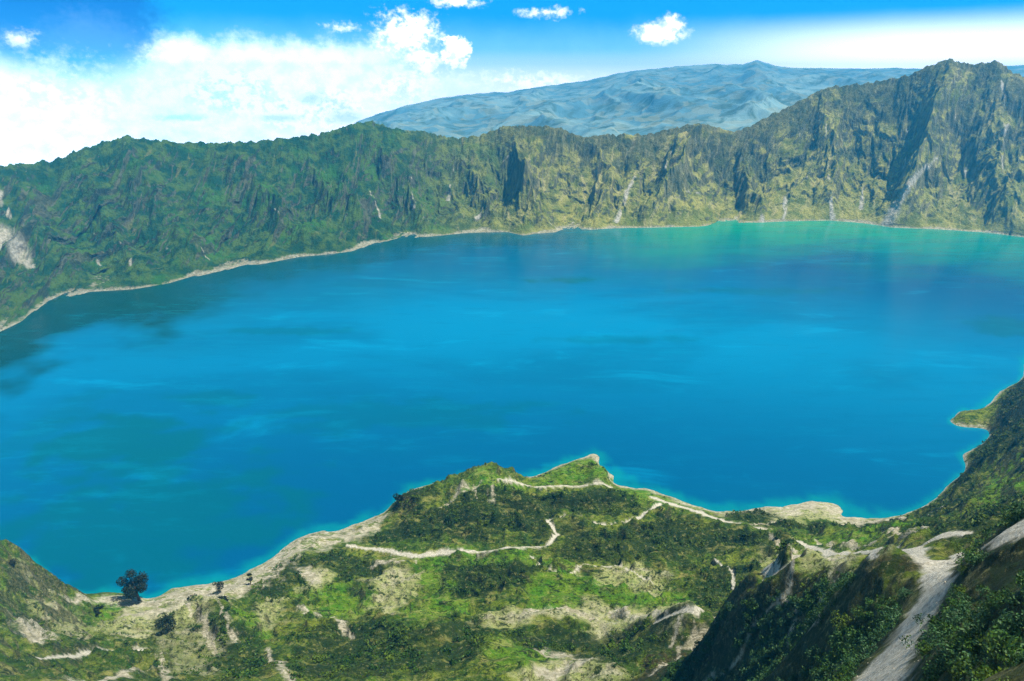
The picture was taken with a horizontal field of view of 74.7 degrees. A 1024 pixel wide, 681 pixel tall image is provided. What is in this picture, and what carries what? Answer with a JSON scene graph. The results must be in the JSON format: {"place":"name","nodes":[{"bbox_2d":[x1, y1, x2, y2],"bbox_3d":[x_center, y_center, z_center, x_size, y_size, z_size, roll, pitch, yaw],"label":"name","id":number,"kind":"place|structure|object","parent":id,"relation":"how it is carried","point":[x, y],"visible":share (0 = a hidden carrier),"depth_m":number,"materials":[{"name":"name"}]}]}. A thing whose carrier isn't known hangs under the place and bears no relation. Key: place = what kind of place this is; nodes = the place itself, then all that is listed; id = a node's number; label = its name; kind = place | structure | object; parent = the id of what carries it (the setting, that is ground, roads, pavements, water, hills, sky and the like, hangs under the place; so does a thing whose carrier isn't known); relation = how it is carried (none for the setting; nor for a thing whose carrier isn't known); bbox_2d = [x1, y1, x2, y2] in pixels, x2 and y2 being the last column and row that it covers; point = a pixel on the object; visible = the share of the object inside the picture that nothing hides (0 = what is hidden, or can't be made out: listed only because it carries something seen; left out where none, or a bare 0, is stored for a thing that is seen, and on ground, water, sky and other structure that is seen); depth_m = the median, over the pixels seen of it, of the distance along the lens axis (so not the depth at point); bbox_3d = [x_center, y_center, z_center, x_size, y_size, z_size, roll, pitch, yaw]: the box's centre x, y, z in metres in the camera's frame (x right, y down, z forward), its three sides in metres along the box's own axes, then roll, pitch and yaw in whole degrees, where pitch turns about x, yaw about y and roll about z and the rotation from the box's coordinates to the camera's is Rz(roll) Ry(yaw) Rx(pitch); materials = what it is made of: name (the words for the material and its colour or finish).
{"place":"outdoors","nodes":[
{"label":"outdoors","id":0,"kind":"place"},
{"bbox_2d":[0,220,1023,597],"bbox_3d":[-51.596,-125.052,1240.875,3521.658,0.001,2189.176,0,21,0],"label":"lake","id":1,"kind":"structure","parent":0,"point":[218,426],"depth_m":784.31,"materials":[{"name":"liquid"}]},
{"bbox_2d":[0,374,1023,680],"bbox_3d":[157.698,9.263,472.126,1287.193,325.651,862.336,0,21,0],"label":"ground","id":2,"kind":"structure","parent":0,"point":[892,568],"depth_m":394.01,"materials":[{"name":"green plant"}]},
{"bbox_2d":[9,558,15,565],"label":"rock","id":3,"kind":"object","parent":2,"relation":"on","point":[12,562],"visible":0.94,"depth_m":389.78,"materials":[{"name":"grey stone"}]},
{"bbox_2d":[93,604,103,614],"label":"tree","id":4,"kind":"object","parent":2,"relation":"on","point":[97,607],"visible":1,"depth_m":421.00,"materials":[{"name":"green plant"}]},
{"bbox_2d":[116,569,148,600],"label":"tree","id":5,"kind":"object","parent":2,"relation":"on","point":[131,588],"visible":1,"depth_m":437.66,"materials":[{"name":"green plant"}]},
{"bbox_2d":[154,613,176,635],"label":"tree","id":6,"kind":"object","parent":2,"relation":"on","point":[166,622],"visible":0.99,"depth_m":385.55,"materials":[{"name":"green plant"}]},
{"bbox_2d":[212,581,223,591],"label":"tree","id":7,"kind":"object","parent":2,"relation":"on","point":[219,584],"visible":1,"depth_m":444.89,"materials":[{"name":"green plant"}]},
{"bbox_2d":[393,493,402,501],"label":"bush","id":8,"kind":"object","parent":2,"relation":"on","point":[399,498],"visible":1,"depth_m":527.57,"materials":[{"name":"green plant"}]},
{"bbox_2d":[7,378,1023,680],"bbox_3d":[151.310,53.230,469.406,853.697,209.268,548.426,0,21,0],"label":"scrub","id":9,"kind":"object","parent":2,"relation":"on","point":[413,650],"visible":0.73,"depth_m":374.76,"materials":[{"name":"green plant"}]},
{"bbox_2d":[79,475,1006,678],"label":"stones","id":10,"kind":"object","parent":2,"relation":"on","point":[686,605],"visible":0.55,"depth_m":286.55,"materials":[{"name":"beige stone"}]},
{"bbox_2d":[805,646,815,664],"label":"shrub","id":11,"kind":"object","parent":2,"relation":"on","point":[810,650],"visible":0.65,"depth_m":146.31,"materials":[{"name":"green plant"}]},
{"bbox_2d":[809,667,821,678],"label":"shrub","id":12,"kind":"object","parent":2,"relation":"on","point":[814,669],"visible":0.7,"depth_m":133.00,"materials":[{"name":"green plant"}]},
{"bbox_2d":[814,654,833,670],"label":"shrub","id":13,"kind":"object","parent":2,"relation":"on","point":[824,662],"visible":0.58,"depth_m":133.55,"materials":[{"name":"green plant"}]},
{"bbox_2d":[815,588,833,599],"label":"shrub","id":14,"kind":"object","parent":2,"relation":"on","point":[828,595],"visible":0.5,"depth_m":158.99,"materials":[{"name":"green plant"}]},
{"bbox_2d":[829,629,840,644],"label":"shrub","id":15,"kind":"object","parent":2,"relation":"on","point":[833,639],"visible":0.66,"depth_m":137.22,"materials":[{"name":"green plant"}]},
{"bbox_2d":[827,659,844,671],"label":"shrub","id":16,"kind":"object","parent":2,"relation":"on","point":[834,665],"visible":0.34,"depth_m":121.96,"materials":[{"name":"green plant"}]},
{"bbox_2d":[823,675,848,680],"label":"shrub","id":17,"kind":"object","parent":2,"relation":"on","point":[842,679],"visible":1,"depth_m":88.32,"materials":[{"name":"green plant"}]},
{"bbox_2d":[830,618,847,636],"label":"shrub","id":18,"kind":"object","parent":2,"relation":"on","point":[842,626],"visible":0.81,"depth_m":138.06,"materials":[{"name":"green plant"}]},
{"bbox_2d":[830,669,849,680],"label":"shrub","id":19,"kind":"object","parent":2,"relation":"on","point":[839,674],"visible":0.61,"depth_m":96.30,"materials":[{"name":"green plant"}]},
{"bbox_2d":[836,634,844,651],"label":"shrub","id":20,"kind":"object","parent":2,"relation":"on","point":[840,639],"visible":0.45,"depth_m":134.04,"materials":[{"name":"green plant"}]},
{"bbox_2d":[661,497,1023,680],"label":"undergrowth","id":21,"kind":"object","parent":2,"relation":"on","point":[1017,655],"visible":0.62,"depth_m":198.52,"materials":[{"name":"green plant"}]},
{"bbox_2d":[830,610,854,626],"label":"shrub","id":22,"kind":"object","parent":2,"relation":"on","point":[845,617],"visible":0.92,"depth_m":139.08,"materials":[{"name":"green plant"}]},
{"bbox_2d":[834,626,859,636],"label":"shrub","id":23,"kind":"object","parent":2,"relation":"on","point":[840,633],"visible":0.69,"depth_m":133.35,"materials":[{"name":"green plant"}]},
{"bbox_2d":[843,572,853,583],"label":"shrub","id":24,"kind":"object","parent":2,"relation":"on","point":[845,579],"visible":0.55,"depth_m":148.68,"materials":[{"name":"green plant"}]},
{"bbox_2d":[842,664,856,672],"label":"shrub","id":25,"kind":"object","parent":2,"relation":"on","point":[847,668],"visible":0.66,"depth_m":95.83,"materials":[{"name":"green plant"}]},
{"bbox_2d":[837,647,864,664],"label":"shrub","id":26,"kind":"object","parent":2,"relation":"on","point":[847,655],"visible":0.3,"depth_m":103.08,"materials":[{"name":"green plant"}]},
{"bbox_2d":[845,631,859,643],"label":"shrub","id":27,"kind":"object","parent":2,"relation":"on","point":[849,639],"visible":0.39,"depth_m":131.48,"materials":[{"name":"green plant"}]},
{"bbox_2d":[844,638,862,652],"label":"shrub","id":28,"kind":"object","parent":2,"relation":"on","point":[852,644],"visible":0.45,"depth_m":128.78,"materials":[{"name":"green plant"}]},
{"bbox_2d":[848,623,861,640],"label":"shrub","id":29,"kind":"object","parent":2,"relation":"on","point":[856,627],"visible":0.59,"depth_m":133.44,"materials":[{"name":"green plant"}]},
{"bbox_2d":[849,656,861,666],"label":"shrub","id":30,"kind":"object","parent":2,"relation":"on","point":[852,658],"visible":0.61,"depth_m":97.04,"materials":[{"name":"green plant"}]},
{"bbox_2d":[851,626,867,647],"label":"shrub","id":31,"kind":"object","parent":2,"relation":"on","point":[863,631],"visible":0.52,"depth_m":131.20,"materials":[{"name":"green plant"}]},
{"bbox_2d":[852,644,866,653],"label":"shrub","id":32,"kind":"object","parent":2,"relation":"on","point":[859,647],"visible":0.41,"depth_m":113.96,"materials":[{"name":"green plant"}]},
{"bbox_2d":[853,608,868,620],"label":"shrub","id":33,"kind":"object","parent":2,"relation":"on","point":[862,609],"visible":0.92,"depth_m":133.98,"materials":[{"name":"green plant"}]},
{"bbox_2d":[855,604,870,620],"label":"shrub","id":34,"kind":"object","parent":2,"relation":"on","point":[862,614],"visible":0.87,"depth_m":132.99,"materials":[{"name":"green plant"}]},
{"bbox_2d":[857,643,877,661],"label":"shrub","id":35,"kind":"object","parent":2,"relation":"on","point":[866,651],"visible":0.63,"depth_m":98.98,"materials":[{"name":"green plant"}]},
{"bbox_2d":[867,615,880,636],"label":"shrub","id":36,"kind":"object","parent":2,"relation":"on","point":[873,624],"visible":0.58,"depth_m":127.58,"materials":[{"name":"green plant"}]},
{"bbox_2d":[868,631,882,645],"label":"shrub","id":37,"kind":"object","parent":2,"relation":"on","point":[878,639],"visible":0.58,"depth_m":112.37,"materials":[{"name":"green plant"}]},
{"bbox_2d":[866,609,886,620],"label":"shrub","id":38,"kind":"object","parent":2,"relation":"on","point":[872,613],"visible":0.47,"depth_m":127.31,"materials":[{"name":"green plant"}]},
{"bbox_2d":[875,594,889,604],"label":"shrub","id":39,"kind":"object","parent":2,"relation":"on","point":[880,600],"visible":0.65,"depth_m":130.88,"materials":[{"name":"green plant"}]},
{"bbox_2d":[874,625,890,636],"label":"shrub","id":40,"kind":"object","parent":2,"relation":"on","point":[877,633],"visible":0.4,"depth_m":113.04,"materials":[{"name":"green plant"}]},
{"bbox_2d":[876,612,901,625],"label":"shrub","id":41,"kind":"object","parent":2,"relation":"on","point":[882,621],"visible":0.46,"depth_m":115.88,"materials":[{"name":"green plant"}]},
{"bbox_2d":[882,606,902,620],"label":"shrub","id":42,"kind":"object","parent":2,"relation":"on","point":[888,611],"visible":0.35,"depth_m":118.91,"materials":[{"name":"green plant"}]},
{"bbox_2d":[889,596,897,608],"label":"shrub","id":43,"kind":"object","parent":2,"relation":"on","point":[892,600],"visible":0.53,"depth_m":126.84,"materials":[{"name":"green plant"}]},
{"bbox_2d":[887,602,902,615],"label":"shrub","id":44,"kind":"object","parent":2,"relation":"on","point":[895,604],"visible":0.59,"depth_m":118.83,"materials":[{"name":"green plant"}]},
{"bbox_2d":[900,586,912,600],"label":"shrub","id":45,"kind":"object","parent":2,"relation":"on","point":[903,590],"visible":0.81,"depth_m":124.59,"materials":[{"name":"green plant"}]},
{"bbox_2d":[899,635,937,658],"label":"shrub","id":46,"kind":"object","parent":2,"relation":"on","point":[921,644],"visible":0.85,"depth_m":65.74,"materials":[{"name":"green plant"}]},
{"bbox_2d":[921,663,936,680],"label":"shrub","id":47,"kind":"object","parent":2,"relation":"on","point":[926,669],"visible":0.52,"depth_m":57.62,"materials":[{"name":"green plant"}]},
{"bbox_2d":[912,613,946,625],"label":"shrub","id":48,"kind":"object","parent":2,"relation":"on","point":[933,617],"visible":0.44,"depth_m":80.15,"materials":[{"name":"green plant"}]},
{"bbox_2d":[918,627,942,648],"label":"shrub","id":49,"kind":"object","parent":2,"relation":"on","point":[927,635],"visible":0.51,"depth_m":72.16,"materials":[{"name":"green plant"}]},
{"bbox_2d":[925,654,949,677],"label":"shrub","id":50,"kind":"object","parent":2,"relation":"on","point":[937,659],"visible":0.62,"depth_m":56.64,"materials":[{"name":"green plant"}]},
{"bbox_2d":[932,630,949,641],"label":"shrub","id":51,"kind":"object","parent":2,"relation":"on","point":[938,637],"visible":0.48,"depth_m":70.89,"materials":[{"name":"green plant"}]},
{"bbox_2d":[930,640,958,670],"bbox_3d":[36.249,25.935,55.030,2.308,1.583,3.679,2,21,7],"label":"shrub","id":52,"kind":"object","parent":2,"relation":"on","point":[949,662],"visible":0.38,"depth_m":55.06,"materials":[{"name":"green plant"}]},
{"bbox_2d":[933,622,958,634],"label":"shrub","id":53,"kind":"object","parent":2,"relation":"on","point":[942,628],"visible":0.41,"depth_m":73.36,"materials":[{"name":"green plant"}]},
{"bbox_2d":[939,651,952,670],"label":"shrub","id":54,"kind":"object","parent":2,"relation":"on","point":[947,661],"visible":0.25,"depth_m":55.91,"materials":[{"name":"green plant"}]},
{"bbox_2d":[940,625,959,648],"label":"shrub","id":55,"kind":"object","parent":2,"relation":"on","point":[953,637],"visible":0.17,"depth_m":58.30,"materials":[{"name":"green plant"}]},
{"bbox_2d":[941,640,962,656],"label":"shrub","id":56,"kind":"object","parent":2,"relation":"on","point":[955,647],"visible":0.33,"depth_m":56.38,"materials":[{"name":"green plant"}]},
{"bbox_2d":[943,615,962,629],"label":"shrub","id":57,"kind":"object","parent":2,"relation":"on","point":[947,620],"visible":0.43,"depth_m":75.33,"materials":[{"name":"green plant"}]},
{"bbox_2d":[939,596,972,613],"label":"shrub","id":58,"kind":"object","parent":2,"relation":"on","point":[948,607],"visible":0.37,"depth_m":79.98,"materials":[{"name":"green plant"}]},
{"bbox_2d":[947,666,965,680],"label":"shrub","id":59,"kind":"object","parent":2,"relation":"on","point":[956,674],"visible":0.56,"depth_m":51.66,"materials":[{"name":"green plant"}]},
{"bbox_2d":[945,591,969,604],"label":"shrub","id":60,"kind":"object","parent":2,"relation":"on","point":[958,593],"visible":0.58,"depth_m":81.02,"materials":[{"name":"green plant"}]},
{"bbox_2d":[938,639,979,676],"bbox_3d":[33.175,23.125,48.858,2.369,1.422,3.776,0,21,0],"label":"shrub","id":61,"kind":"object","parent":2,"relation":"on","point":[967,654],"visible":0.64,"depth_m":49.06,"materials":[{"name":"green plant"}]},
{"bbox_2d":[948,601,969,619],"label":"shrub","id":62,"kind":"object","parent":2,"relation":"on","point":[952,610],"visible":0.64,"depth_m":76.65,"materials":[{"name":"green plant"}]},
{"bbox_2d":[954,584,966,595],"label":"shrub","id":63,"kind":"object","parent":2,"relation":"on","point":[962,589],"visible":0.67,"depth_m":83.16,"materials":[{"name":"green plant"}]},
{"bbox_2d":[949,608,971,625],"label":"shrub","id":64,"kind":"object","parent":2,"relation":"on","point":[962,615],"visible":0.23,"depth_m":76.55,"materials":[{"name":"green plant"}]},
{"bbox_2d":[942,632,981,655],"bbox_3d":[36.523,24.287,54.141,2.809,1.282,2.058,27,34,50],"label":"shrub","id":65,"kind":"object","parent":2,"relation":"on","point":[968,643],"visible":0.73,"depth_m":53.98,"materials":[{"name":"green plant"}]},
{"bbox_2d":[956,564,968,574],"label":"shrub","id":66,"kind":"object","parent":2,"relation":"on","point":[962,569],"visible":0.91,"depth_m":88.35,"materials":[{"name":"green plant"}]},
{"bbox_2d":[954,543,971,553],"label":"shrub","id":67,"kind":"object","parent":2,"relation":"on","point":[968,548],"visible":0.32,"depth_m":131.33,"materials":[{"name":"green plant"}]},
{"bbox_2d":[951,626,980,646],"bbox_3d":[37.308,24.238,54.693,2.457,1.178,2.684,1,21,3],"label":"shrub","id":68,"kind":"object","parent":2,"relation":"on","point":[966,632],"visible":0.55,"depth_m":54.91,"materials":[{"name":"green plant"}]},
{"bbox_2d":[954,555,981,565],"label":"shrub","id":69,"kind":"object","parent":2,"relation":"on","point":[969,557],"visible":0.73,"depth_m":87.13,"materials":[{"name":"green plant"}]},
{"bbox_2d":[958,652,978,665],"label":"shrub","id":70,"kind":"object","parent":2,"relation":"on","point":[967,656],"visible":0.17,"depth_m":51.98,"materials":[{"name":"green plant"}]},
{"bbox_2d":[954,624,984,652],"bbox_3d":[38.104,24.374,54.703,4.062,2.005,2.548,-6,21,-16],"label":"shrub","id":71,"kind":"object","parent":2,"relation":"on","point":[960,636],"visible":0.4,"depth_m":54.64,"materials":[{"name":"green plant"}]},
{"bbox_2d":[954,547,984,564],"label":"shrub","id":72,"kind":"object","parent":2,"relation":"on","point":[967,556],"visible":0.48,"depth_m":88.17,"materials":[{"name":"green plant"}]},
{"bbox_2d":[963,606,979,626],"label":"shrub","id":73,"kind":"object","parent":2,"relation":"on","point":[969,618],"visible":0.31,"depth_m":58.51,"materials":[{"name":"green plant"}]},
{"bbox_2d":[962,607,982,625],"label":"shrub","id":74,"kind":"object","parent":2,"relation":"on","point":[972,614],"visible":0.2,"depth_m":59.16,"materials":[{"name":"green plant"}]},
{"bbox_2d":[952,656,994,679],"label":"shrub","id":75,"kind":"object","parent":2,"relation":"on","point":[964,671],"visible":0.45,"depth_m":46.27,"materials":[{"name":"green plant"}]},
{"bbox_2d":[961,617,986,634],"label":"shrub","id":76,"kind":"object","parent":2,"relation":"on","point":[967,625],"visible":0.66,"depth_m":54.99,"materials":[{"name":"green plant"}]},
{"bbox_2d":[965,550,982,560],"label":"shrub","id":77,"kind":"object","parent":2,"relation":"on","point":[973,554],"visible":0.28,"depth_m":88.46,"materials":[{"name":"green plant"}]},
{"bbox_2d":[972,613,988,628],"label":"shrub","id":78,"kind":"object","parent":2,"relation":"on","point":[981,617],"visible":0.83,"depth_m":55.36,"materials":[{"name":"green plant"}]},
{"bbox_2d":[969,602,991,620],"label":"shrub","id":79,"kind":"object","parent":2,"relation":"on","point":[971,616],"visible":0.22,"depth_m":56.96,"materials":[{"name":"green plant"}]},
{"bbox_2d":[972,638,992,650],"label":"shrub","id":80,"kind":"object","parent":2,"relation":"on","point":[987,645],"visible":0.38,"depth_m":50.35,"materials":[{"name":"green plant"}]},
{"bbox_2d":[978,646,989,657],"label":"shrub","id":81,"kind":"object","parent":2,"relation":"on","point":[983,653],"visible":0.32,"depth_m":50.60,"materials":[{"name":"green plant"}]},
{"bbox_2d":[975,666,997,680],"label":"shrub","id":82,"kind":"object","parent":2,"relation":"on","point":[984,674],"visible":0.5,"depth_m":25.98,"materials":[{"name":"green plant"}]},
{"bbox_2d":[977,598,998,611],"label":"shrub","id":83,"kind":"object","parent":2,"relation":"on","point":[989,604],"visible":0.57,"depth_m":55.76,"materials":[{"name":"green plant"}]},
{"bbox_2d":[981,606,994,619],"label":"shrub","id":84,"kind":"object","parent":2,"relation":"on","point":[990,612],"visible":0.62,"depth_m":55.48,"materials":[{"name":"green plant"}]},
{"bbox_2d":[982,655,999,670],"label":"shrub","id":85,"kind":"object","parent":2,"relation":"on","point":[989,660],"visible":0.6,"depth_m":46.26,"materials":[{"name":"green plant"}]},
{"bbox_2d":[979,662,1003,676],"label":"shrub","id":86,"kind":"object","parent":2,"relation":"on","point":[983,665],"visible":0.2,"depth_m":43.77,"materials":[{"name":"green plant"}]},
{"bbox_2d":[979,584,1006,609],"bbox_3d":[39.841,21.178,55.152,2.620,1.257,1.988,14,25,33],"label":"shrub","id":87,"kind":"object","parent":2,"relation":"on","point":[995,603],"visible":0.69,"depth_m":55.13,"materials":[{"name":"green plant"}]},
{"bbox_2d":[987,641,1005,658],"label":"shrub","id":88,"kind":"object","parent":2,"relation":"on","point":[1001,650],"visible":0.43,"depth_m":45.91,"materials":[{"name":"green plant"}]},
{"bbox_2d":[986,586,1007,602],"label":"shrub","id":89,"kind":"object","parent":2,"relation":"on","point":[997,591],"visible":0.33,"depth_m":56.35,"materials":[{"name":"green plant"}]},
{"bbox_2d":[975,631,1021,665],"bbox_3d":[32.644,20.064,44.304,3.163,1.790,2.318,32,37,55],"label":"shrub","id":90,"kind":"object","parent":2,"relation":"on","point":[1003,646],"visible":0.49,"depth_m":44.53,"materials":[{"name":"green plant"}]},
{"bbox_2d":[996,651,1011,667],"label":"shrub","id":91,"kind":"object","parent":2,"relation":"on","point":[1009,659],"visible":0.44,"depth_m":44.20,"materials":[{"name":"green plant"}]},
{"bbox_2d":[988,624,1020,659],"bbox_3d":[33.936,20.812,46.136,2.541,2.354,2.732,13,24,31],"label":"shrub","id":92,"kind":"object","parent":2,"relation":"on","point":[997,633],"visible":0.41,"depth_m":46.17,"materials":[{"name":"green plant"}]},
{"bbox_2d":[992,619,1016,638],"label":"shrub","id":93,"kind":"object","parent":2,"relation":"on","point":[998,623],"visible":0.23,"depth_m":49.98,"materials":[{"name":"green plant"}]},
{"bbox_2d":[999,506,1014,525],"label":"shrub","id":94,"kind":"object","parent":2,"relation":"on","point":[1005,519],"visible":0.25,"depth_m":95.86,"materials":[{"name":"green plant"}]},
{"bbox_2d":[992,613,1023,646],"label":"shrub","id":95,"kind":"object","parent":2,"relation":"on","point":[1014,628],"visible":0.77,"depth_m":46.88,"materials":[{"name":"green plant"}]},
{"bbox_2d":[999,590,1020,607],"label":"shrub","id":96,"kind":"object","parent":2,"relation":"on","point":[1011,597],"visible":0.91,"depth_m":52.60,"materials":[{"name":"green plant"}]},
{"bbox_2d":[999,608,1023,628],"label":"shrub","id":97,"kind":"object","parent":2,"relation":"on","point":[1005,615],"visible":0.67,"depth_m":48.21,"materials":[{"name":"green plant"}]},
{"bbox_2d":[1003,506,1023,525],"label":"shrub","id":98,"kind":"object","parent":2,"relation":"on","point":[1010,518],"visible":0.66,"depth_m":93.20,"materials":[{"name":"green plant"}]},
{"bbox_2d":[0,58,1023,330],"bbox_3d":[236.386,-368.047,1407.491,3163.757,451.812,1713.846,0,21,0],"label":"crater rim","id":99,"kind":"object","parent":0,"point":[938,146],"visible":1,"depth_m":1661.87,"materials":[{"name":"green plant"}]},
{"bbox_2d":[0,0,1023,165],"label":"sky","id":100,"kind":"structure","parent":0,"point":[75,75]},
{"bbox_2d":[35,478,1023,680],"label":"path","id":101,"kind":"structure","parent":0,"point":[932,579],"depth_m":120.20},
{"bbox_2d":[318,60,1023,138],"bbox_3d":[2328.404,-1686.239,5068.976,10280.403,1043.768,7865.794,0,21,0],"label":"mountains","id":102,"kind":"structure","parent":0,"point":[733,97],"depth_m":5274.15,"materials":[{"name":"blue stone"}]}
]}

